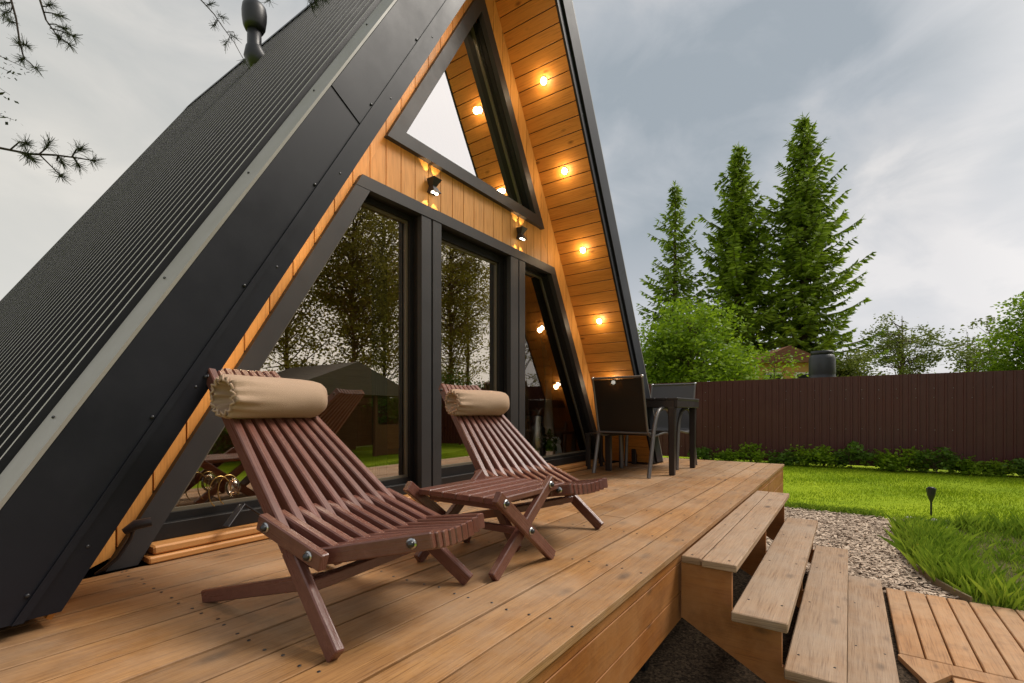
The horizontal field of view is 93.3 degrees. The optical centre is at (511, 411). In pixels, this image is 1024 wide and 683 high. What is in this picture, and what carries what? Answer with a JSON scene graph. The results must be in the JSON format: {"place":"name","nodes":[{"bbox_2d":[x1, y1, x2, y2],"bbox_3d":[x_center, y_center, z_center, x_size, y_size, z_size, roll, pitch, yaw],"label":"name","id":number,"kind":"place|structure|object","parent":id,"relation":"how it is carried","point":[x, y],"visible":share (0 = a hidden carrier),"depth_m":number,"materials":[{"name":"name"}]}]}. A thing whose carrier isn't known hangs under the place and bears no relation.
{"place":"outdoors","nodes":[
{"label":"outdoors","id":0,"kind":"place"},
{"bbox_2d":[0,0,1023,381],"label":"sky","id":1,"kind":"structure","parent":0,"point":[921,102],"materials":[{"name":"grey"}]},
{"bbox_2d":[629,539,952,682],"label":"ground under deck","id":2,"kind":"structure","parent":0,"point":[685,651],"depth_m":2.51,"materials":[{"name":"soil"}]},
{"bbox_2d":[0,458,783,682],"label":"wooden deck","id":3,"kind":"structure","parent":2,"relation":"on","point":[589,603],"depth_m":1.65,"materials":[{"name":"brown wood"}]},
{"bbox_2d":[201,368,484,662],"bbox_3d":[-0.636,0.245,1.726,1.086,0.840,0.672,0,0,27],"label":"lounge chair","id":4,"kind":"object","parent":3,"relation":"on","point":[325,496],"visible":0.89,"depth_m":1.61,"materials":[{"name":"red wood"}]},
{"bbox_2d":[209,374,327,418],"bbox_3d":[-0.902,-0.050,1.843,0.164,0.160,0.423,0,0,27],"label":"bolster pillow","id":5,"kind":"object","parent":4,"relation":"on","point":[240,397],"visible":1,"depth_m":1.74,"materials":[{"name":"fabric"}]},
{"bbox_2d":[403,469,563,580],"bbox_3d":[-0.088,0.481,2.203,0.534,0.369,0.599,0,0,35],"label":"folding side table","id":6,"kind":"object","parent":3,"relation":"on","point":[480,490],"visible":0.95,"depth_m":2.09,"materials":[{"name":"red wood"}]},
{"bbox_2d":[439,383,607,551],"bbox_3d":[0.011,0.245,2.746,0.672,0.840,1.086,0,0,-43],"label":"lounge chair","id":7,"kind":"object","parent":3,"relation":"on","point":[500,445],"visible":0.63,"depth_m":2.75,"materials":[{"name":"red wood"}]},
{"bbox_2d":[445,389,509,415],"bbox_3d":[-0.199,-0.050,2.945,0.423,0.160,0.163,0,0,-43],"label":"bolster pillow","id":8,"kind":"object","parent":7,"relation":"on","point":[460,402],"visible":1,"depth_m":2.86,"materials":[{"name":"fabric"}]},
{"bbox_2d":[585,432,623,470],"bbox_3d":[1.077,0.455,5.590,0.316,0.410,0.400,0,0,35],"label":"stool","id":9,"kind":"object","parent":3,"relation":"on","point":[588,451],"visible":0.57,"depth_m":5.51,"materials":[{"name":"black plastic"}]},
{"bbox_2d":[591,374,667,478],"bbox_3d":[1.288,0.153,5.171,0.658,1.025,0.754,0,0,40],"label":"sling chair","id":10,"kind":"object","parent":3,"relation":"on","point":[620,406],"visible":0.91,"depth_m":4.94,"materials":[{"name":"black fabric"}]},
{"bbox_2d":[605,397,698,475],"bbox_3d":[1.591,0.260,5.511,0.831,0.800,0.860,0,0,35],"label":"dining table","id":11,"kind":"object","parent":3,"relation":"on","point":[673,404],"visible":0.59,"depth_m":5.10,"materials":[{"name":"black plastic"}]},
{"bbox_2d":[624,382,697,469],"bbox_3d":[1.837,0.153,5.910,0.658,1.025,0.754,0,0,39],"label":"sling chair","id":12,"kind":"object","parent":3,"relation":"on","point":[685,390],"visible":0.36,"depth_m":6.06,"materials":[{"name":"grey fabric"}]},
{"bbox_2d":[681,491,898,682],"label":"wooden steps","id":13,"kind":"structure","parent":2,"relation":"on","point":[841,633],"depth_m":2.39,"materials":[{"name":"brown wood"}]},
{"bbox_2d":[886,588,1023,682],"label":"boardwalk","id":14,"kind":"structure","parent":2,"relation":"on","point":[982,643],"depth_m":2.67,"materials":[{"name":"brown wood"}]},
{"bbox_2d":[808,350,835,377],"bbox_3d":[7.969,-1.050,12.425,0.598,0.980,0.598,0,0,35],"label":"water barrel","id":15,"kind":"object","parent":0,"point":[822,363],"visible":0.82,"depth_m":12.20,"materials":[{"name":"plastic"}]},
{"bbox_2d":[663,456,1023,522],"bbox_3d":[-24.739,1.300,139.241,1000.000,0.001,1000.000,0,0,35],"label":"ground","id":16,"kind":"structure","parent":0,"point":[911,503],"depth_m":7.73,"materials":[{"name":"green plant"}]},
{"bbox_2d":[0,0,329,184],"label":"pine tree","id":17,"kind":"object","parent":16,"relation":"on","point":[25,143],"visible":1,"depth_m":3.29,"materials":[{"name":"green plant"}]},
{"bbox_2d":[0,0,663,627],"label":"frame house","id":18,"kind":"structure","parent":16,"relation":"on","point":[224,220],"depth_m":3.35,"materials":[{"name":"black metal"}]},
{"bbox_2d":[94,517,151,575],"bbox_3d":[-1.596,0.556,1.986,0.192,0.220,0.048,0,0,-29],"label":"outdoor tap","id":19,"kind":"object","parent":18,"relation":"attached to","point":[132,527],"visible":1,"depth_m":1.99,"materials":[{"name":"black metal"}]},
{"bbox_2d":[188,476,194,485],"bbox_3d":[-1.833,0.175,2.615,0.040,0.470,0.210,0,0,35],"label":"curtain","id":20,"kind":"object","parent":18,"relation":"hanging from","point":[192,482],"depth_m":2.69,"materials":[{"name":"fabric"}]},
{"bbox_2d":[208,474,260,526],"bbox_3d":[-1.356,0.431,2.394,0.114,0.236,0.242,0,0,21],"label":"bulb lantern","id":21,"kind":"object","parent":18,"relation":"on","point":[233,515],"visible":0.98,"depth_m":2.37,"materials":[{"name":"black metal"}]},
{"bbox_2d":[241,0,266,67],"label":"roof vent","id":22,"kind":"object","parent":18,"relation":"attached to","point":[254,16],"visible":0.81,"depth_m":4.89,"materials":[{"name":"black plastic"}]},
{"bbox_2d":[372,217,386,477],"bbox_3d":[-0.962,-0.425,3.513,0.016,1.930,0.140,0,0,35],"label":"curtain","id":23,"kind":"object","parent":18,"relation":"hanging from","point":[379,348],"visible":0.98,"depth_m":3.51,"materials":[{"name":"brown fabric"}]},
{"bbox_2d":[427,176,441,195],"bbox_3d":[-0.570,-1.652,3.548,0.075,0.113,0.084,0,0,35],"label":"wall sconce","id":24,"kind":"object","parent":18,"relation":"attached to","point":[433,183],"depth_m":3.53,"materials":[{"name":"black plastic"}]},
{"bbox_2d":[516,226,526,240],"bbox_3d":[0.093,-1.652,4.497,0.075,0.113,0.084,0,0,35],"label":"wall sconce","id":25,"kind":"object","parent":18,"relation":"attached to","point":[521,230],"depth_m":4.48,"materials":[{"name":"black plastic"}]},
{"bbox_2d":[526,415,544,455],"bbox_3d":[0.264,0.305,5.572,0.212,0.510,0.200,0,0,35],"label":"steel heater","id":26,"kind":"object","parent":18,"relation":"on","point":[535,431],"visible":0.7,"depth_m":5.49,"materials":[{"name":"metal"}]},
{"bbox_2d":[540,76,547,85],"bbox_3d":[0.287,-2.979,4.363,0.074,0.067,0.043,0,0,35],"label":"downlight","id":27,"kind":"object","parent":18,"relation":"attached to","point":[543,80],"visible":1,"depth_m":4.35,"materials":[{"name":"white glass"}]},
{"bbox_2d":[541,337,553,440],"bbox_3d":[0.444,-0.225,5.910,0.040,1.330,0.320,0,0,35],"label":"curtain","id":28,"kind":"object","parent":18,"relation":"hanging from","point":[548,417],"visible":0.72,"depth_m":5.88,"materials":[{"name":"fabric"}]},
{"bbox_2d":[543,429,559,455],"bbox_3d":[0.428,0.379,5.614,0.261,0.363,0.248,0,0,35],"label":"flower pot","id":29,"kind":"object","parent":18,"relation":"on","point":[549,443],"visible":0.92,"depth_m":5.57,"materials":[{"name":"green plant"}]},
{"bbox_2d":[551,437,561,453],"bbox_3d":[0.526,0.430,5.731,0.142,0.259,0.144,0,0,35],"label":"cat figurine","id":30,"kind":"object","parent":18,"relation":"on","point":[559,450],"visible":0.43,"depth_m":5.68,"materials":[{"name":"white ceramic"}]},
{"bbox_2d":[561,167,567,174],"bbox_3d":[0.511,-2.325,4.682,0.074,0.067,0.043,0,0,35],"label":"downlight","id":31,"kind":"object","parent":18,"relation":"attached to","point":[564,170],"visible":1,"depth_m":4.67,"materials":[{"name":"white"}]},
{"bbox_2d":[580,246,585,253],"bbox_3d":[0.735,-1.667,5.003,0.074,0.067,0.043,0,0,35],"label":"downlight","id":32,"kind":"object","parent":18,"relation":"attached to","point":[582,249],"visible":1,"depth_m":4.99,"materials":[{"name":"white"}]},
{"bbox_2d":[596,318,602,323],"bbox_3d":[0.964,-0.994,5.332,0.074,0.067,0.043,0,0,35],"label":"downlight","id":33,"kind":"object","parent":18,"relation":"attached to","point":[599,320],"visible":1,"depth_m":5.32,"materials":[{"name":"white"}]},
{"bbox_2d":[637,322,686,383],"bbox_3d":[5.101,-1.102,18.480,3.976,4.811,3.819,0,0,-31],"label":"leafy tree","id":34,"kind":"object","parent":16,"relation":"on","point":[648,355],"visible":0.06,"depth_m":17.91,"materials":[{"name":"green plant"}]},
{"bbox_2d":[636,180,714,378],"bbox_3d":[9.167,-5.527,27.026,6.239,14.748,5.360,0,0,17],"label":"spruce tree","id":35,"kind":"object","parent":16,"relation":"on","point":[674,279],"visible":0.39,"depth_m":26.79,"materials":[{"name":"green plant"}]},
{"bbox_2d":[687,446,718,459],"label":"fence plant","id":36,"kind":"object","parent":16,"relation":"on","point":[702,452],"visible":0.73,"depth_m":12.54,"materials":[{"name":"green plant"}]},
{"bbox_2d":[638,286,779,383],"bbox_3d":[6.546,-1.607,17.403,5.190,5.818,5.683,0,0,35],"label":"leafy tree","id":37,"kind":"object","parent":16,"relation":"on","point":[727,358],"visible":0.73,"depth_m":16.54,"materials":[{"name":"green plant"}]},
{"bbox_2d":[712,445,741,460],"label":"fence plant","id":38,"kind":"object","parent":16,"relation":"on","point":[724,456],"visible":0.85,"depth_m":12.29,"materials":[{"name":"green plant"}]},
{"bbox_2d":[712,363,775,380],"bbox_3d":[7.819,-0.217,16.925,2.536,3.042,2.512,0,0,35],"label":"leafy shrub","id":39,"kind":"object","parent":16,"relation":"on","point":[756,374],"visible":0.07,"depth_m":16.57,"materials":[{"name":"green plant"}]},
{"bbox_2d":[674,142,816,377],"bbox_3d":[11.852,-6.019,25.261,7.620,16.602,8.064,0,0,35],"label":"spruce tree","id":40,"kind":"object","parent":16,"relation":"on","point":[736,245],"visible":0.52,"depth_m":24.69,"materials":[{"name":"green plant"}]},
{"bbox_2d":[728,442,767,462],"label":"fence plant","id":41,"kind":"object","parent":16,"relation":"on","point":[755,455],"visible":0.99,"depth_m":11.95,"materials":[{"name":"green plant"}]},
{"bbox_2d":[742,345,809,379],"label":"neighbour house","id":42,"kind":"structure","parent":16,"relation":"on","point":[804,362],"depth_m":19.91,"materials":[{"name":"brown"}]},
{"bbox_2d":[764,372,782,378],"bbox_3d":[10.831,-1.100,20.017,0.700,1.000,0.080,0,0,5],"label":"window","id":43,"kind":"structure","parent":42,"relation":"in","point":[780,372],"depth_m":19.99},
{"bbox_2d":[795,372,808,377],"bbox_3d":[12.027,-1.100,19.914,0.700,1.000,0.080,0,0,5],"label":"window","id":44,"kind":"structure","parent":42,"relation":"in","point":[802,376],"depth_m":19.89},
{"bbox_2d":[748,347,808,379],"bbox_3d":[9.748,-0.574,17.804,3.112,3.753,2.936,0,0,35],"label":"leafy shrub","id":45,"kind":"object","parent":16,"relation":"on","point":[774,371],"visible":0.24,"depth_m":17.98,"materials":[{"name":"green plant"}]},
{"bbox_2d":[762,449,803,465],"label":"fence plant","id":46,"kind":"object","parent":16,"relation":"on","point":[781,457],"visible":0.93,"depth_m":11.55,"materials":[{"name":"green plant"}]},
{"bbox_2d":[786,444,825,466],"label":"fence plant","id":47,"kind":"object","parent":16,"relation":"on","point":[808,455],"visible":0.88,"depth_m":11.32,"materials":[{"name":"green plant"}]},
{"bbox_2d":[740,112,889,371],"bbox_3d":[14.711,-6.329,24.940,8.340,17.604,8.773,0,0,35],"label":"spruce tree","id":48,"kind":"object","parent":16,"relation":"on","point":[802,216],"visible":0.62,"depth_m":23.69,"materials":[{"name":"green plant"}]},
{"bbox_2d":[799,444,845,467],"bbox_3d":[7.185,1.031,11.202,0.879,0.542,0.914,0,0,7],"label":"fence plant","id":49,"kind":"object","parent":16,"relation":"on","point":[823,454],"visible":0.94,"depth_m":11.00,"materials":[{"name":"green plant"}]},
{"bbox_2d":[784,500,886,517],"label":"verge grass","id":50,"kind":"structure","parent":16,"relation":"on","point":[851,510],"depth_m":6.14,"materials":[{"name":"green plant"}]},
{"bbox_2d":[648,370,1023,470],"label":"metal fence","id":51,"kind":"object","parent":16,"relation":"on","point":[980,415],"visible":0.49,"depth_m":11.03,"materials":[{"name":"metal"}]},
{"bbox_2d":[825,440,877,468],"bbox_3d":[7.715,0.975,10.896,0.945,0.657,1.053,0,0,-12],"label":"fence plant","id":52,"kind":"object","parent":16,"relation":"on","point":[854,452],"visible":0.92,"depth_m":10.85,"materials":[{"name":"green plant"}]},
{"bbox_2d":[835,346,885,376],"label":"tree","id":53,"kind":"object","parent":16,"relation":"on","point":[855,358],"visible":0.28,"depth_m":22.32,"materials":[{"name":"plant"}]},
{"bbox_2d":[854,448,911,472],"bbox_3d":[8.173,1.056,10.593,0.843,0.494,1.003,0,0,-4],"label":"fence plant","id":54,"kind":"object","parent":16,"relation":"on","point":[881,458],"visible":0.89,"depth_m":10.41,"materials":[{"name":"green plant"}]},
{"bbox_2d":[858,312,956,374],"bbox_3d":[24.356,-2.432,30.157,5.018,7.472,5.156,0,0,13],"label":"leafy tree","id":55,"kind":"object","parent":16,"relation":"on","point":[898,345],"visible":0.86,"depth_m":29.61,"materials":[{"name":"plant"}]},
{"bbox_2d":[881,445,935,471],"bbox_3d":[8.434,1.007,10.363,0.996,0.595,0.870,0,0,35],"label":"fence plant","id":56,"kind":"object","parent":16,"relation":"on","point":[899,466],"visible":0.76,"depth_m":10.30,"materials":[{"name":"green plant"}]},
{"bbox_2d":[926,487,935,515],"bbox_3d":[5.203,1.145,6.002,0.092,0.409,0.092,0,0,-33],"label":"solar garden lamp","id":57,"kind":"object","parent":16,"relation":"on","point":[931,493],"visible":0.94,"depth_m":5.98,"materials":[{"name":"black plastic"}]},
{"bbox_2d":[909,446,965,473],"bbox_3d":[8.866,1.015,10.149,0.974,0.579,0.902,0,0,35],"label":"fence plant","id":58,"kind":"object","parent":16,"relation":"on","point":[945,453],"visible":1,"depth_m":10.04,"materials":[{"name":"green plant"}]},
{"bbox_2d":[938,324,998,372],"bbox_3d":[27.372,-1.983,29.070,3.106,6.569,3.844,0,0,35],"label":"thin tree","id":59,"kind":"object","parent":16,"relation":"on","point":[958,347],"visible":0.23,"depth_m":29.11,"materials":[{"name":"green plant"}]},
{"bbox_2d":[947,453,992,475],"bbox_3d":[9.258,1.085,9.902,0.896,0.437,0.925,0,0,-25],"label":"fence plant","id":60,"kind":"object","parent":16,"relation":"on","point":[969,466],"visible":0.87,"depth_m":9.71,"materials":[{"name":"green plant"}]},
{"bbox_2d":[946,315,1020,372],"bbox_3d":[26.582,-2.046,26.670,3.697,6.700,4.628,0,0,35],"label":"thin tree","id":61,"kind":"object","parent":16,"relation":"on","point":[961,355],"visible":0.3,"depth_m":27.23,"materials":[{"name":"green plant"}]},
{"bbox_2d":[958,291,1023,371],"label":"leafy tree","id":62,"kind":"object","parent":16,"relation":"on","point":[1010,339],"visible":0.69,"depth_m":23.32,"materials":[{"name":"green plant"}]},
{"bbox_2d":[972,458,1021,476],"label":"fence plant","id":63,"kind":"object","parent":16,"relation":"on","point":[999,469],"visible":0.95,"depth_m":9.60,"materials":[{"name":"green plant"}]},
{"bbox_2d":[1003,458,1023,476],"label":"fence plant","id":64,"kind":"object","parent":16,"relation":"on","point":[1018,463],"visible":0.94,"depth_m":9.48,"materials":[{"name":"green plant"}]},
{"bbox_2d":[766,508,952,599],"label":"path","id":65,"kind":"structure","parent":0,"point":[881,558],"depth_m":4.49,"materials":[{"name":"grey gravel"}]},
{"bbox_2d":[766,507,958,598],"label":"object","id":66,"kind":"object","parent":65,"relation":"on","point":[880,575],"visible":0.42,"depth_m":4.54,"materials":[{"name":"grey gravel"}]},
{"bbox_2d":[878,508,1023,610],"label":"grass","id":67,"kind":"structure","parent":0,"point":[938,548],"depth_m":4.09,"materials":[{"name":"green plant"}]},
{"bbox_2d":[901,517,971,603],"bbox_3d":[3.768,1.265,4.480,0.283,0.075,2.947,0,0,35],"label":"bed edging","id":68,"kind":"object","parent":67,"relation":"on","point":[938,583],"visible":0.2,"depth_m":3.44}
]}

